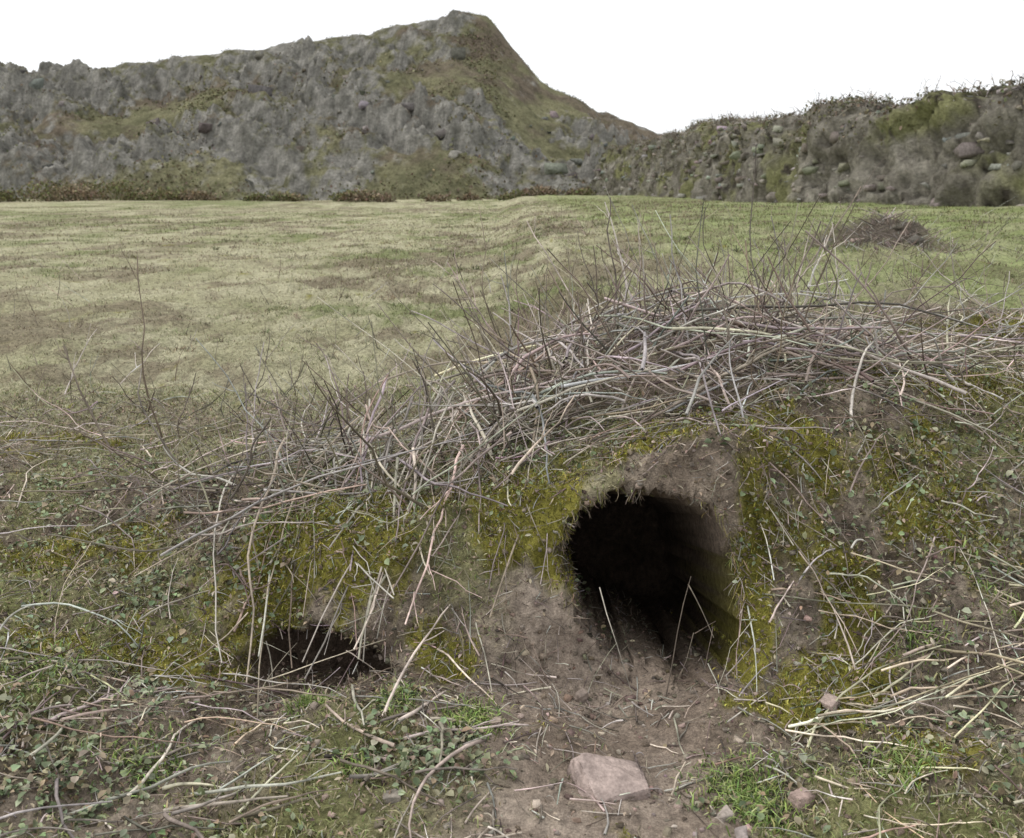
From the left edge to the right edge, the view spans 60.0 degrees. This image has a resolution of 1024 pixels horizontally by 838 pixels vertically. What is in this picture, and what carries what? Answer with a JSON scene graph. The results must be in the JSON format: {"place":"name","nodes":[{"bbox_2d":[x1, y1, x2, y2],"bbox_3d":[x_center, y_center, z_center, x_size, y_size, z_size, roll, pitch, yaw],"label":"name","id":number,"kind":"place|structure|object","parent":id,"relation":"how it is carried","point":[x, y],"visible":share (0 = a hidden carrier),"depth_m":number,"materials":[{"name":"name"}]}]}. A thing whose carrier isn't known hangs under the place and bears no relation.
{"place":"outdoors","nodes":[
{"label":"outdoors","id":0,"kind":"place"},
{"bbox_2d":[0,9,663,200],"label":"rocky hill","id":1,"kind":"structure","parent":0,"point":[243,146],"depth_m":71.89,"materials":[{"name":"grey stone"}]},
{"bbox_2d":[0,47,622,195],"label":"hill boulders","id":2,"kind":"object","parent":1,"relation":"on","point":[457,53],"visible":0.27,"depth_m":70.12,"materials":[{"name":"grey stone"}]},
{"bbox_2d":[0,11,635,200],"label":"hill scrub","id":3,"kind":"object","parent":1,"relation":"on","point":[264,99],"visible":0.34,"depth_m":70.92,"materials":[{"name":"grey stone"}]},
{"bbox_2d":[0,195,1023,837],"bbox_3d":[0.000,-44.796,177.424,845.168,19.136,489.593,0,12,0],"label":"ground","id":4,"kind":"structure","parent":0,"point":[656,547],"depth_m":1.86,"materials":[{"name":"green plant"}]},
{"bbox_2d":[0,178,596,201],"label":"gorse scrub","id":5,"kind":"object","parent":4,"relation":"on","point":[62,191],"visible":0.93,"depth_m":56.39,"materials":[{"name":"green plant"}]},
{"bbox_2d":[383,787,401,804],"bbox_3d":[-0.174,0.568,1.334,0.042,0.017,0.025,-2,13,-8],"label":"stone","id":6,"kind":"object","parent":4,"relation":"on","point":[393,797],"visible":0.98,"depth_m":1.32,"materials":[{"name":"grey stone"}]},
{"bbox_2d":[489,716,500,727],"bbox_3d":[-0.039,0.524,1.528,0.041,0.014,0.026,0,12,0],"label":"stone","id":7,"kind":"object","parent":4,"relation":"on","point":[498,719],"visible":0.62,"depth_m":1.52,"materials":[{"name":"beige stone"}]},
{"bbox_2d":[0,309,1023,837],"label":"twig litter","id":8,"kind":"object","parent":4,"relation":"on","point":[74,713],"visible":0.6,"depth_m":1.63,"materials":[{"name":"brown wood"}]},
{"bbox_2d":[0,252,1023,720],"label":"dead bramble stems","id":9,"kind":"object","parent":4,"relation":"on","point":[376,462],"visible":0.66,"depth_m":2.02,"materials":[{"name":"beige plant"}]},
{"bbox_2d":[0,311,1023,837],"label":"ground ivy","id":10,"kind":"object","parent":4,"relation":"on","point":[6,787],"visible":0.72,"depth_m":1.64,"materials":[{"name":"green plant"}]},
{"bbox_2d":[0,194,1023,510],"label":"field grass","id":11,"kind":"structure","parent":4,"relation":"on","point":[588,227],"depth_m":8.17,"materials":[{"name":"green plant"}]},
{"bbox_2d":[0,149,1023,524],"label":"standing dead stems","id":12,"kind":"object","parent":4,"relation":"on","point":[624,299],"visible":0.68,"depth_m":2.55,"materials":[{"name":"brown plant"}]},
{"bbox_2d":[0,312,1023,837],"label":"moss","id":13,"kind":"object","parent":4,"relation":"on","point":[344,504],"visible":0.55,"depth_m":1.79,"materials":[{"name":"green moss"}]},
{"bbox_2d":[0,350,1023,837],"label":"soil crumbs","id":14,"kind":"object","parent":4,"relation":"on","point":[694,652],"visible":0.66,"depth_m":1.76,"materials":[{"name":"brown soil"}]},
{"bbox_2d":[0,489,1023,837],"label":"green grass tuft","id":15,"kind":"object","parent":4,"relation":"on","point":[468,717],"visible":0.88,"depth_m":1.46,"materials":[{"name":"green plant"}]},
{"bbox_2d":[0,547,1023,837],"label":"dry straw","id":16,"kind":"object","parent":4,"relation":"on","point":[888,709],"visible":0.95,"depth_m":1.56,"materials":[{"name":"beige plant"}]},
{"bbox_2d":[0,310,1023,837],"bbox_3d":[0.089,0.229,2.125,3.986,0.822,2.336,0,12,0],"label":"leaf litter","id":17,"kind":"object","parent":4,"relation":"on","point":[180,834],"visible":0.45,"depth_m":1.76,"materials":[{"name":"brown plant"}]},
{"bbox_2d":[38,593,1023,837],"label":"pebbles","id":18,"kind":"object","parent":4,"relation":"on","point":[536,803],"visible":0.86,"depth_m":1.47,"materials":[{"name":"stone"}]},
{"bbox_2d":[574,688,587,702],"bbox_3d":[0.129,0.533,1.685,0.024,0.036,0.029,12,17,43],"label":"stone","id":19,"kind":"object","parent":4,"relation":"on","point":[581,694],"visible":0.98,"depth_m":1.68,"materials":[{"name":"beige stone"}]},
{"bbox_2d":[567,748,650,802],"bbox_3d":[0.159,0.570,1.434,0.151,0.063,0.135,-5,13,-22],"label":"flat stone","id":20,"kind":"object","parent":4,"relation":"on","point":[604,778],"visible":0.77,"depth_m":1.40,"materials":[{"name":"beige stone"}]},
{"bbox_2d":[552,487,759,622],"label":"hanging roots","id":21,"kind":"object","parent":4,"relation":"hanging from","point":[567,533],"visible":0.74,"depth_m":1.75,"materials":[{"name":"plant"}]},
{"bbox_2d":[365,160,1023,468],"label":"brushwood pile","id":22,"kind":"object","parent":4,"relation":"on","point":[784,340],"visible":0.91,"depth_m":2.19,"materials":[{"name":"grey wood"}]},
{"bbox_2d":[716,805,734,821],"bbox_3d":[0.318,0.597,1.330,0.032,0.024,0.024,-8,15,-32],"label":"stone","id":23,"kind":"object","parent":4,"relation":"on","point":[725,812],"visible":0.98,"depth_m":1.32,"materials":[{"name":"grey stone"}]},
{"bbox_2d":[734,825,747,837],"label":"stone","id":24,"kind":"object","parent":4,"relation":"on","point":[740,832],"visible":1,"depth_m":1.28,"materials":[{"name":"grey stone"}]},
{"bbox_2d":[780,787,815,813],"bbox_3d":[0.449,0.590,1.387,0.042,0.024,0.046,-6,14,-25],"label":"stone","id":25,"kind":"object","parent":4,"relation":"on","point":[798,798],"visible":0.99,"depth_m":1.37,"materials":[{"name":"beige stone"}]},
{"bbox_2d":[591,84,1023,206],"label":"stone-faced bank","id":26,"kind":"object","parent":4,"relation":"on","point":[924,152],"visible":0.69,"depth_m":20.53,"materials":[{"name":"grey stone"}]},
{"bbox_2d":[593,86,1023,206],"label":"wall stones","id":27,"kind":"object","parent":26,"relation":"on","point":[967,150],"depth_m":23.84,"materials":[{"name":"grey stone"}]},
{"bbox_2d":[599,76,1023,167],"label":"wall ivy","id":28,"kind":"object","parent":26,"relation":"attached to","point":[839,102],"depth_m":22.71,"materials":[{"name":"green plant"}]},
{"bbox_2d":[617,70,1023,149],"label":"bramble thicket","id":29,"kind":"object","parent":26,"relation":"on","point":[799,111],"visible":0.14,"depth_m":23.06,"materials":[{"name":"green plant"}]},
{"bbox_2d":[810,686,839,711],"bbox_3d":[0.552,0.500,1.564,0.056,0.027,0.067,2,13,8],"label":"stone","id":30,"kind":"object","parent":4,"relation":"on","point":[828,701],"visible":0.97,"depth_m":1.56,"materials":[{"name":"beige stone"}]},
{"bbox_2d":[748,207,1021,260],"bbox_3d":[2.637,-1.239,5.942,2.174,0.366,1.268,0,12,0],"label":"heather clump","id":31,"kind":"object","parent":4,"relation":"on","point":[879,231],"visible":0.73,"depth_m":5.93,"materials":[{"name":"brown plant"}]},
{"bbox_2d":[821,224,948,253],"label":"sunken rocks","id":32,"kind":"object","parent":4,"relation":"on","point":[915,237],"visible":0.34,"depth_m":5.85,"materials":[{"name":"stone"}]},
{"bbox_2d":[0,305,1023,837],"bbox_3d":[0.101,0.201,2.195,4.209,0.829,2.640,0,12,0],"label":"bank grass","id":33,"kind":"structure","parent":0,"point":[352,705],"depth_m":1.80,"materials":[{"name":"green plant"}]},
{"bbox_2d":[0,0,1023,133],"label":"sky","id":34,"kind":"structure","parent":0,"point":[657,66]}
]}

